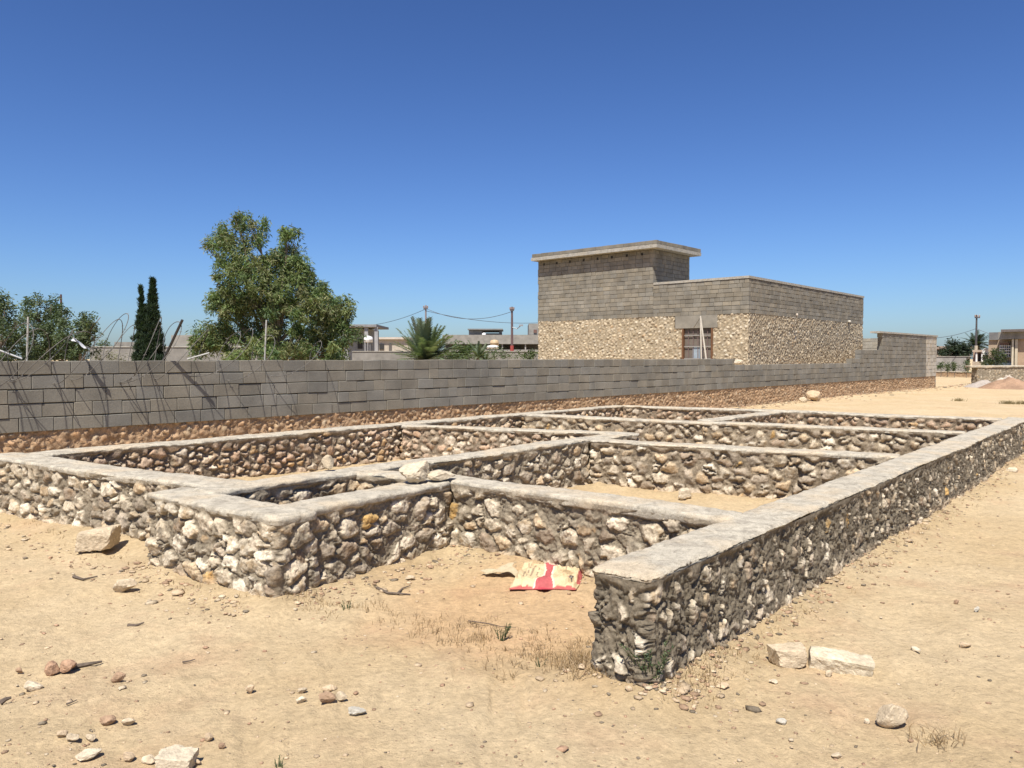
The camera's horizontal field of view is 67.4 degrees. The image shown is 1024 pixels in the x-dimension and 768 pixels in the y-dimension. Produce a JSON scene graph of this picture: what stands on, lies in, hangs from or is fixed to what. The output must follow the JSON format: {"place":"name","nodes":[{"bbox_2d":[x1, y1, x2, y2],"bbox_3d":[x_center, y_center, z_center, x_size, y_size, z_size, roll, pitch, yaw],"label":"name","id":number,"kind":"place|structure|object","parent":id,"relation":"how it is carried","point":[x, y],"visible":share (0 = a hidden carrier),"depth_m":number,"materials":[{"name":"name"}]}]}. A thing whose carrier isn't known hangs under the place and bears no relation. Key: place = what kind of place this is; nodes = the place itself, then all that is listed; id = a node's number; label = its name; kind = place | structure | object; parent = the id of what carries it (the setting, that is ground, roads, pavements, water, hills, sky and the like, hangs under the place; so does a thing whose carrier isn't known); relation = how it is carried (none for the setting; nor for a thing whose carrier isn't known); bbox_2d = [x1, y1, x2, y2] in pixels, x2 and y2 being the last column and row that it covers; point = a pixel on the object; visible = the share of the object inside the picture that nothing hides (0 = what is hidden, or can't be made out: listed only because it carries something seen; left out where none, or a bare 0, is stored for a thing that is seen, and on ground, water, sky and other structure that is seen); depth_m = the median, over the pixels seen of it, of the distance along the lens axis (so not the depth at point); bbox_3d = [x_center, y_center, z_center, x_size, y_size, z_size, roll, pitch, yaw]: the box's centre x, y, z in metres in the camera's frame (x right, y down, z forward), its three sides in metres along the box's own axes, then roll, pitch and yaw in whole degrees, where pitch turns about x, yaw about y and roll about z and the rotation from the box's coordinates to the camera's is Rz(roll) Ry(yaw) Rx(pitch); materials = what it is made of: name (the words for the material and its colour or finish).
{"place":"outdoors","nodes":[
{"label":"outdoors","id":0,"kind":"place"},
{"bbox_2d":[90,335,257,360],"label":"garden wall","id":1,"kind":"structure","parent":0,"point":[178,351],"depth_m":43.97,"materials":[{"name":"concrete"}]},
{"bbox_2d":[340,324,388,359],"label":"porch house","id":2,"kind":"structure","parent":0,"point":[371,330],"depth_m":62.40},
{"bbox_2d":[379,337,413,350],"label":"house","id":3,"kind":"structure","parent":0,"point":[385,344],"depth_m":89.88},
{"bbox_2d":[352,351,537,359],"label":"garden wall","id":4,"kind":"structure","parent":0,"point":[372,355],"depth_m":51.96,"materials":[{"name":"concrete"}]},
{"bbox_2d":[442,324,538,358],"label":"long house","id":5,"kind":"structure","parent":0,"point":[529,341],"depth_m":69.92,"materials":[{"name":"concrete"}]},
{"bbox_2d":[0,359,1023,767],"bbox_3d":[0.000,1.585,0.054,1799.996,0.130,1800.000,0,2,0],"label":"ground","id":6,"kind":"structure","parent":0,"point":[932,615],"depth_m":3.99,"materials":[{"name":"sand"}]},
{"bbox_2d":[0,696,11,704],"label":"stick","id":7,"kind":"object","parent":6,"relation":"on","point":[3,700],"visible":1,"depth_m":3.60,"materials":[{"name":"brown wood"}]},
{"bbox_2d":[0,287,43,360],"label":"bushy tree","id":8,"kind":"object","parent":6,"relation":"on","point":[6,327],"visible":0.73,"depth_m":23.02,"materials":[{"name":"green plant"}]},
{"bbox_2d":[24,680,42,691],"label":"stone","id":9,"kind":"object","parent":6,"relation":"on","point":[31,686],"visible":1,"depth_m":3.76,"materials":[{"name":"stone"}]},
{"bbox_2d":[5,292,76,360],"bbox_3d":[-15.189,-1.155,24.970,2.169,3.821,2.051,0,2,0],"label":"bushy tree","id":10,"kind":"object","parent":6,"relation":"on","point":[48,326],"visible":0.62,"depth_m":24.77,"materials":[{"name":"green plant"}]},
{"bbox_2d":[44,660,59,675],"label":"stone","id":11,"kind":"object","parent":6,"relation":"on","point":[52,668],"visible":1,"depth_m":3.93,"materials":[{"name":"stone"}]},
{"bbox_2d":[56,730,67,736],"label":"stone","id":12,"kind":"object","parent":6,"relation":"on","point":[61,733],"visible":0.94,"depth_m":3.24,"materials":[{"name":"stone"}]},
{"bbox_2d":[60,659,76,672],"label":"stone","id":13,"kind":"object","parent":6,"relation":"on","point":[67,665],"visible":1,"depth_m":3.95,"materials":[{"name":"stone"}]},
{"bbox_2d":[66,733,78,740],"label":"stone","id":14,"kind":"object","parent":6,"relation":"on","point":[71,737],"visible":1,"depth_m":3.21,"materials":[{"name":"stone"}]},
{"bbox_2d":[49,311,103,360],"bbox_3d":[-13.577,-0.751,23.902,1.552,3.093,1.313,-1,2,-15],"label":"bushy tree","id":15,"kind":"object","parent":6,"relation":"on","point":[83,338],"visible":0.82,"depth_m":23.76,"materials":[{"name":"green plant"}]},
{"bbox_2d":[72,575,97,580],"bbox_3d":[-3.115,1.407,5.565,0.196,0.022,0.082,0,2,9],"label":"stick","id":16,"kind":"object","parent":6,"relation":"on","point":[77,577],"visible":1,"depth_m":5.56,"materials":[{"name":"brown wood"}]},
{"bbox_2d":[72,660,101,669],"bbox_3d":[-2.243,1.480,4.057,0.144,0.024,0.032,-2,3,-40],"label":"stick","id":17,"kind":"object","parent":6,"relation":"on","point":[79,665],"visible":0.91,"depth_m":4.04,"materials":[{"name":"brown wood"}]},
{"bbox_2d":[75,748,101,760],"bbox_3d":[-1.707,1.490,3.092,0.096,0.034,0.061,-1,2,-16],"label":"stone","id":18,"kind":"object","parent":6,"relation":"on","point":[87,754],"visible":1,"depth_m":3.08,"materials":[{"name":"stone"}]},
{"bbox_2d":[85,734,95,741],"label":"stone","id":19,"kind":"object","parent":6,"relation":"on","point":[90,737],"visible":1,"depth_m":3.25,"materials":[{"name":"stone"}]},
{"bbox_2d":[75,524,121,551],"bbox_3d":[-3.446,1.279,6.365,0.335,0.197,0.237,0,2,-12],"label":"stone","id":20,"kind":"object","parent":6,"relation":"on","point":[101,538],"visible":1,"depth_m":6.27,"materials":[{"name":"stone"}]},
{"bbox_2d":[99,715,115,725],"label":"stone","id":21,"kind":"object","parent":6,"relation":"on","point":[106,720],"visible":1,"depth_m":3.38,"materials":[{"name":"stone"}]},
{"bbox_2d":[89,348,128,360],"bbox_3d":[-13.594,-0.255,26.053,1.272,1.930,0.785,0,2,0],"label":"bush","id":22,"kind":"object","parent":6,"relation":"on","point":[108,356],"visible":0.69,"depth_m":25.92,"materials":[{"name":"green plant"}]},
{"bbox_2d":[111,672,125,682],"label":"stone","id":23,"kind":"object","parent":6,"relation":"on","point":[118,677],"visible":1,"depth_m":3.82,"materials":[{"name":"stone"}]},
{"bbox_2d":[0,452,245,540],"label":"foundation wall","id":24,"kind":"structure","parent":6,"relation":"on","point":[52,489],"depth_m":7.08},
{"bbox_2d":[113,578,136,592],"bbox_3d":[-2.656,1.386,5.275,0.150,0.102,0.090,-1,2,-34],"label":"stone","id":25,"kind":"object","parent":6,"relation":"on","point":[121,585],"visible":1,"depth_m":5.25,"materials":[{"name":"stone"}]},
{"bbox_2d":[121,717,135,724],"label":"stone","id":26,"kind":"object","parent":6,"relation":"on","point":[128,721],"visible":1,"depth_m":3.39,"materials":[{"name":"stone"}]},
{"bbox_2d":[123,752,134,760],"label":"stone","id":27,"kind":"object","parent":6,"relation":"on","point":[128,756],"visible":1,"depth_m":3.07,"materials":[{"name":"stone"}]},
{"bbox_2d":[130,277,165,360],"bbox_3d":[-12.797,-1.567,26.928,1.502,4.490,1.302,0,2,0],"label":"cypress","id":28,"kind":"object","parent":6,"relation":"on","point":[148,317],"visible":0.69,"depth_m":26.77,"materials":[{"name":"green plant"}]},
{"bbox_2d":[141,754,154,763],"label":"stone","id":29,"kind":"object","parent":6,"relation":"on","point":[147,759],"visible":0.88,"depth_m":3.06,"materials":[{"name":"stone"}]},
{"bbox_2d":[154,744,198,767],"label":"stone","id":30,"kind":"object","parent":6,"relation":"on","point":[177,756],"visible":1,"depth_m":2.99,"materials":[{"name":"stone"}]},
{"bbox_2d":[204,732,212,740],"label":"stone","id":31,"kind":"object","parent":6,"relation":"on","point":[208,736],"visible":1,"depth_m":3.21,"materials":[{"name":"stone"}]},
{"bbox_2d":[145,487,320,597],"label":"foundation wall","id":32,"kind":"structure","parent":6,"relation":"on","point":[201,537],"depth_m":5.29,"materials":[{"name":"stone"}]},
{"bbox_2d":[245,684,253,693],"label":"stone","id":33,"kind":"object","parent":6,"relation":"on","point":[249,688],"visible":1,"depth_m":3.69,"materials":[{"name":"stone"}]},
{"bbox_2d":[185,210,366,360],"bbox_3d":[-7.332,-2.374,23.852,4.483,6.325,4.298,2,3,44],"label":"tall tree","id":34,"kind":"object","parent":6,"relation":"on","point":[274,304],"visible":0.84,"depth_m":23.57,"materials":[{"name":"green plant"}]},
{"bbox_2d":[296,696,306,702],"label":"stone","id":35,"kind":"object","parent":6,"relation":"on","point":[301,699],"visible":1,"depth_m":3.56,"materials":[{"name":"stone"}]},
{"bbox_2d":[26,405,622,478],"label":"foundation wall","id":36,"kind":"structure","parent":6,"relation":"on","point":[253,455],"depth_m":10.31,"materials":[{"name":"stone"}]},
{"bbox_2d":[319,691,335,702],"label":"stone","id":37,"kind":"object","parent":6,"relation":"on","point":[327,697],"visible":1,"depth_m":3.52,"materials":[{"name":"stone"}]},
{"bbox_2d":[322,684,336,691],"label":"stone","id":38,"kind":"object","parent":6,"relation":"on","point":[329,688],"visible":0.96,"depth_m":3.66,"materials":[{"name":"stone"}]},
{"bbox_2d":[336,691,346,700],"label":"stone","id":39,"kind":"object","parent":6,"relation":"on","point":[341,696],"visible":0.99,"depth_m":3.56,"materials":[{"name":"stone"}]},
{"bbox_2d":[244,479,453,596],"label":"foundation wall","id":40,"kind":"structure","parent":6,"relation":"on","point":[363,531],"depth_m":5.69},
{"bbox_2d":[399,460,429,483],"bbox_3d":[-0.803,0.723,6.309,0.190,0.182,0.233,1,2,33],"label":"stone","id":41,"kind":"object","parent":40,"relation":"on","point":[417,472],"visible":1,"depth_m":6.26,"materials":[{"name":"stone"}]},
{"bbox_2d":[427,470,454,480],"bbox_3d":[-0.602,0.756,6.409,0.270,0.084,0.157,-1,2,-28],"label":"stone","id":42,"kind":"object","parent":40,"relation":"on","point":[437,475],"visible":0.97,"depth_m":6.34,"materials":[{"name":"stone"}]},
{"bbox_2d":[348,706,365,715],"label":"stone","id":43,"kind":"object","parent":6,"relation":"on","point":[353,710],"visible":1,"depth_m":3.43,"materials":[{"name":"stone"}]},
{"bbox_2d":[364,336,372,350],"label":"water tank","id":44,"kind":"object","parent":6,"relation":"on","point":[369,339],"visible":0.84,"depth_m":58.73,"materials":[{"name":"plastic"}]},
{"bbox_2d":[356,470,427,490],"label":"foundation wall","id":45,"kind":"structure","parent":6,"relation":"on","point":[372,479],"depth_m":6.81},
{"bbox_2d":[376,586,410,594],"bbox_3d":[-0.820,1.419,5.249,0.274,0.031,0.048,1,2,25],"label":"stick","id":46,"kind":"object","parent":6,"relation":"on","point":[383,590],"visible":1,"depth_m":5.23,"materials":[{"name":"brown wood"}]},
{"bbox_2d":[194,432,632,503],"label":"foundation wall","id":47,"kind":"structure","parent":6,"relation":"on","point":[562,463],"depth_m":8.16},
{"bbox_2d":[321,455,333,469],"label":"stone","id":48,"kind":"object","parent":47,"relation":"on","point":[327,461],"visible":1,"depth_m":6.87,"materials":[{"name":"stone"}]},
{"bbox_2d":[392,316,472,359],"bbox_3d":[-4.169,-1.530,38.024,4.488,3.646,4.343,2,3,39],"label":"date palm","id":49,"kind":"object","parent":6,"relation":"on","point":[424,345],"visible":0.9,"depth_m":37.43,"materials":[{"name":"green plant"}]},
{"bbox_2d":[438,339,475,359],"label":"leafy bush","id":50,"kind":"object","parent":6,"relation":"on","point":[465,351],"visible":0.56,"depth_m":43.70,"materials":[{"name":"green plant"}]},
{"bbox_2d":[0,331,937,452],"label":"block wall","id":51,"kind":"structure","parent":6,"relation":"on","point":[99,404],"depth_m":14.31,"materials":[{"name":"concrete"}]},
{"bbox_2d":[26,317,28,360],"bbox_3d":[-6.545,-0.604,10.374,0.052,0.606,0.023,0,2,0],"label":"wire post","id":52,"kind":"object","parent":51,"relation":"on","point":[27,337],"visible":0.78,"depth_m":10.37,"materials":[{"name":"metal"}]},
{"bbox_2d":[0,331,95,380],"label":"barbed wire","id":53,"kind":"object","parent":51,"relation":"hanging from","point":[49,350],"visible":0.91,"depth_m":10.23,"materials":[{"name":"grey metal"}]},
{"bbox_2d":[0,318,159,383],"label":"barbed wire","id":54,"kind":"object","parent":51,"relation":"attached to","point":[86,353],"visible":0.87,"depth_m":10.56,"materials":[{"name":"grey metal"}]},
{"bbox_2d":[0,317,207,386],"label":"barbed wire","id":55,"kind":"object","parent":51,"relation":"attached to","point":[103,357],"visible":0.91,"depth_m":10.66,"materials":[{"name":"grey metal"}]},
{"bbox_2d":[162,319,183,360],"bbox_3d":[-5.109,-0.650,11.558,0.494,0.638,0.038,1,2,30],"label":"wire post","id":56,"kind":"object","parent":51,"relation":"on","point":[174,337],"visible":0.91,"depth_m":11.53,"materials":[{"name":"metal"}]},
{"bbox_2d":[102,313,252,382],"bbox_3d":[-4.971,-0.532,11.650,2.250,1.035,1.075,-2,3,-39],"label":"barbed wire","id":57,"kind":"object","parent":51,"relation":"attached to","point":[170,350],"visible":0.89,"depth_m":11.44,"materials":[{"name":"grey metal"}]},
{"bbox_2d":[264,320,266,359],"bbox_3d":[-4.145,-0.732,12.918,0.062,0.688,0.025,0,2,0],"label":"wire post","id":58,"kind":"object","parent":51,"relation":"on","point":[265,340],"visible":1,"depth_m":12.91,"materials":[{"name":"metal"}]},
{"bbox_2d":[217,331,321,380],"bbox_3d":[-3.976,-0.458,12.752,1.874,0.804,0.823,-2,3,-41],"label":"barbed wire","id":59,"kind":"object","parent":51,"relation":"attached to","point":[267,358],"visible":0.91,"depth_m":12.58,"materials":[{"name":"grey metal"}]},
{"bbox_2d":[458,341,494,359],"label":"date palm","id":60,"kind":"object","parent":6,"relation":"on","point":[478,352],"visible":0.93,"depth_m":41.80,"materials":[{"name":"green plant"}]},
{"bbox_2d":[490,339,498,350],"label":"water tank","id":61,"kind":"object","parent":6,"relation":"on","point":[494,342],"visible":0.7,"depth_m":63.64,"materials":[{"name":"plastic"}]},
{"bbox_2d":[480,345,517,359],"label":"leafy bush","id":62,"kind":"object","parent":6,"relation":"on","point":[504,356],"visible":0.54,"depth_m":46.90,"materials":[{"name":"green plant"}]},
{"bbox_2d":[494,623,511,640],"bbox_3d":[-0.051,1.405,4.343,0.110,0.110,0.063,0,2,0],"label":"weed","id":63,"kind":"object","parent":6,"relation":"on","point":[505,632],"visible":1,"depth_m":4.34,"materials":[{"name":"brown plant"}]},
{"bbox_2d":[9,460,1022,754],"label":"dry grass","id":64,"kind":"structure","parent":6,"relation":"on","point":[573,656],"depth_m":4.08,"materials":[{"name":"beige plant"}]},
{"bbox_2d":[510,307,522,350],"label":"utility pole","id":65,"kind":"object","parent":6,"relation":"on","point":[512,327],"visible":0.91,"depth_m":57.81,"materials":[{"name":"metal"}]},
{"bbox_2d":[400,424,639,459],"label":"foundation wall","id":66,"kind":"structure","parent":6,"relation":"on","point":[422,441],"depth_m":11.37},
{"bbox_2d":[513,348,537,359],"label":"leafy bush","id":67,"kind":"object","parent":6,"relation":"on","point":[531,355],"visible":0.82,"depth_m":44.08,"materials":[{"name":"green plant"}]},
{"bbox_2d":[481,561,582,589],"bbox_3d":[0.160,1.352,5.532,0.782,0.079,0.616,0,2,0],"label":"cement sack","id":68,"kind":"object","parent":6,"relation":"on","point":[530,575],"visible":0.96,"depth_m":5.42,"materials":[{"name":"paper"}]},
{"bbox_2d":[441,474,743,577],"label":"foundation wall","id":69,"kind":"structure","parent":6,"relation":"on","point":[586,532],"depth_m":5.71,"materials":[{"name":"stone"}]},
{"bbox_2d":[620,634,673,684],"bbox_3d":[0.635,1.311,3.636,0.280,0.230,0.194,0,2,0],"label":"weed","id":70,"kind":"object","parent":6,"relation":"on","point":[649,657],"visible":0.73,"depth_m":3.60,"materials":[{"name":"green plant"}]},
{"bbox_2d":[678,488,691,499],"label":"stone","id":71,"kind":"object","parent":6,"relation":"on","point":[684,493],"visible":1,"depth_m":8.73,"materials":[{"name":"stone"}]},
{"bbox_2d":[531,240,863,364],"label":"stone building","id":72,"kind":"structure","parent":6,"relation":"on","point":[644,300],"depth_m":36.97,"materials":[{"name":"stone"}]},
{"bbox_2d":[682,328,712,358],"bbox_3d":[8.435,-1.056,34.715,1.530,2.925,0.350,2,3,42],"label":"window","id":73,"kind":"structure","parent":72,"relation":"in","point":[690,337],"depth_m":34.71,"materials":[{"name":"wood"}]},
{"bbox_2d":[693,316,706,358],"bbox_3d":[8.386,-1.292,34.013,0.169,3.460,1.279,-1,2,-24],"label":"timber prop","id":74,"kind":"object","parent":6,"relation":"on","point":[701,332],"visible":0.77,"depth_m":34.02,"materials":[{"name":"white wood"}]},
{"bbox_2d":[716,682,729,688],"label":"stone","id":75,"kind":"object","parent":6,"relation":"on","point":[724,685],"visible":0.96,"depth_m":3.69,"materials":[{"name":"stone"}]},
{"bbox_2d":[697,411,784,423],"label":"foundation wall","id":76,"kind":"structure","parent":6,"relation":"on","point":[770,417],"depth_m":13.90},
{"bbox_2d":[523,414,965,454],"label":"foundation wall","id":77,"kind":"structure","parent":6,"relation":"on","point":[849,438],"depth_m":11.86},
{"bbox_2d":[589,439,900,498],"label":"foundation wall","id":78,"kind":"structure","parent":6,"relation":"on","point":[758,472],"depth_m":8.81,"materials":[{"name":"stone"}]},
{"bbox_2d":[776,718,786,724],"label":"stone","id":79,"kind":"object","parent":6,"relation":"on","point":[782,721],"visible":1,"depth_m":3.36,"materials":[{"name":"stone"}]},
{"bbox_2d":[766,642,807,668],"bbox_3d":[1.442,1.421,4.018,0.188,0.108,0.135,0,2,0],"label":"stone","id":80,"kind":"object","parent":6,"relation":"on","point":[792,655],"visible":1,"depth_m":3.96,"materials":[{"name":"stone"}]},
{"bbox_2d":[588,417,1023,687],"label":"foundation wall","id":81,"kind":"structure","parent":6,"relation":"on","point":[694,593],"depth_m":4.62,"materials":[{"name":"stone"}]},
{"bbox_2d":[622,405,1002,432],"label":"foundation wall","id":82,"kind":"structure","parent":6,"relation":"on","point":[900,421],"depth_m":14.22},
{"bbox_2d":[806,390,820,400],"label":"stone","id":83,"kind":"object","parent":6,"relation":"on","point":[813,395],"visible":1,"depth_m":28.51,"materials":[{"name":"stone"}]},
{"bbox_2d":[831,752,841,758],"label":"stone","id":84,"kind":"object","parent":6,"relation":"on","point":[837,755],"visible":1,"depth_m":3.08,"materials":[{"name":"stone"}]},
{"bbox_2d":[808,646,874,676],"bbox_3d":[1.698,1.440,3.970,0.309,0.101,0.120,6,12,18],"label":"stone","id":85,"kind":"object","parent":6,"relation":"on","point":[837,661],"visible":0.94,"depth_m":3.93,"materials":[{"name":"stone"}]},
{"bbox_2d":[876,703,908,727],"bbox_3d":[1.667,1.449,3.373,0.141,0.102,0.100,0,2,0],"label":"stone","id":86,"kind":"object","parent":6,"relation":"on","point":[891,715],"visible":1,"depth_m":3.34,"materials":[{"name":"stone"}]},
{"bbox_2d":[943,361,951,376],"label":"shrub","id":87,"kind":"object","parent":6,"relation":"on","point":[947,366],"visible":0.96,"depth_m":62.94,"materials":[{"name":"green plant"}]},
{"bbox_2d":[936,371,970,376],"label":"foundation","id":88,"kind":"object","parent":6,"relation":"on","point":[951,373],"visible":0.44,"depth_m":64.05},
{"bbox_2d":[936,356,972,372],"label":"garden wall","id":89,"kind":"structure","parent":6,"relation":"on","point":[956,359],"depth_m":67.97,"materials":[{"name":"paint"}]},
{"bbox_2d":[937,337,972,361],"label":"dark tree","id":90,"kind":"object","parent":6,"relation":"on","point":[955,347],"visible":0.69,"depth_m":71.50,"materials":[{"name":"green plant"}]},
{"bbox_2d":[949,361,960,377],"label":"shrub","id":91,"kind":"object","parent":6,"relation":"on","point":[953,367],"visible":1,"depth_m":62.01,"materials":[{"name":"green plant"}]},
{"bbox_2d":[960,642,970,647],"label":"stone","id":92,"kind":"object","parent":6,"relation":"on","point":[963,644],"visible":1,"depth_m":4.22,"materials":[{"name":"stone"}]},
{"bbox_2d":[960,360,971,377],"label":"shrub","id":93,"kind":"object","parent":6,"relation":"on","point":[967,368],"visible":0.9,"depth_m":60.99,"materials":[{"name":"green plant"}]},
{"bbox_2d":[961,330,988,353],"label":"date palm","id":94,"kind":"object","parent":6,"relation":"on","point":[980,338],"visible":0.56,"depth_m":75.72,"materials":[{"name":"green plant"}]},
{"bbox_2d":[963,380,989,387],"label":"rubble heap","id":95,"kind":"object","parent":6,"relation":"on","point":[978,384],"visible":0.48,"depth_m":41.75,"materials":[{"name":"stone"}]},
{"bbox_2d":[974,315,979,349],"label":"utility pole","id":96,"kind":"object","parent":6,"relation":"on","point":[976,346],"visible":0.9,"depth_m":67.82,"materials":[{"name":"metal"}]},
{"bbox_2d":[972,350,987,365],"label":"portal house","id":97,"kind":"structure","parent":6,"relation":"on","point":[977,356],"depth_m":65.89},
{"bbox_2d":[965,365,1023,383],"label":"foundation","id":98,"kind":"object","parent":6,"relation":"on","point":[991,373],"visible":0.73,"depth_m":46.74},
{"bbox_2d":[979,348,1009,364],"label":"leafy bush","id":99,"kind":"object","parent":6,"relation":"on","point":[998,359],"visible":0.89,"depth_m":56.76,"materials":[{"name":"green plant"}]},
{"bbox_2d":[979,377,1023,389],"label":"earth heap","id":100,"kind":"object","parent":6,"relation":"on","point":[1011,383],"visible":0.91,"depth_m":39.44,"materials":[{"name":"soil"}]},
{"bbox_2d":[988,329,1023,364],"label":"stone house","id":101,"kind":"structure","parent":6,"relation":"on","point":[1011,341],"depth_m":59.10,"materials":[{"name":"concrete"}]},
{"bbox_2d":[999,343,1010,357],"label":"window","id":102,"kind":"structure","parent":101,"relation":"in","point":[1003,346],"depth_m":59.83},
{"bbox_2d":[994,400,1023,404],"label":"dry tuft","id":103,"kind":"object","parent":6,"relation":"on","point":[1009,402],"visible":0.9,"depth_m":26.43,"materials":[{"name":"beige plant"}]},
{"bbox_2d":[1005,467,1018,471],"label":"stone","id":104,"kind":"object","parent":6,"relation":"on","point":[1012,469],"visible":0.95,"depth_m":10.67,"materials":[{"name":"stone"}]},
{"bbox_2d":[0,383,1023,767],"bbox_3d":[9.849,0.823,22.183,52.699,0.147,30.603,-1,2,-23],"label":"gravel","id":105,"kind":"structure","parent":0,"point":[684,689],"depth_m":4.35,"materials":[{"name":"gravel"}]},
{"bbox_2d":[0,0,1023,358],"label":"sky","id":106,"kind":"structure","parent":0,"point":[423,152],"materials":[{"name":"blue"}]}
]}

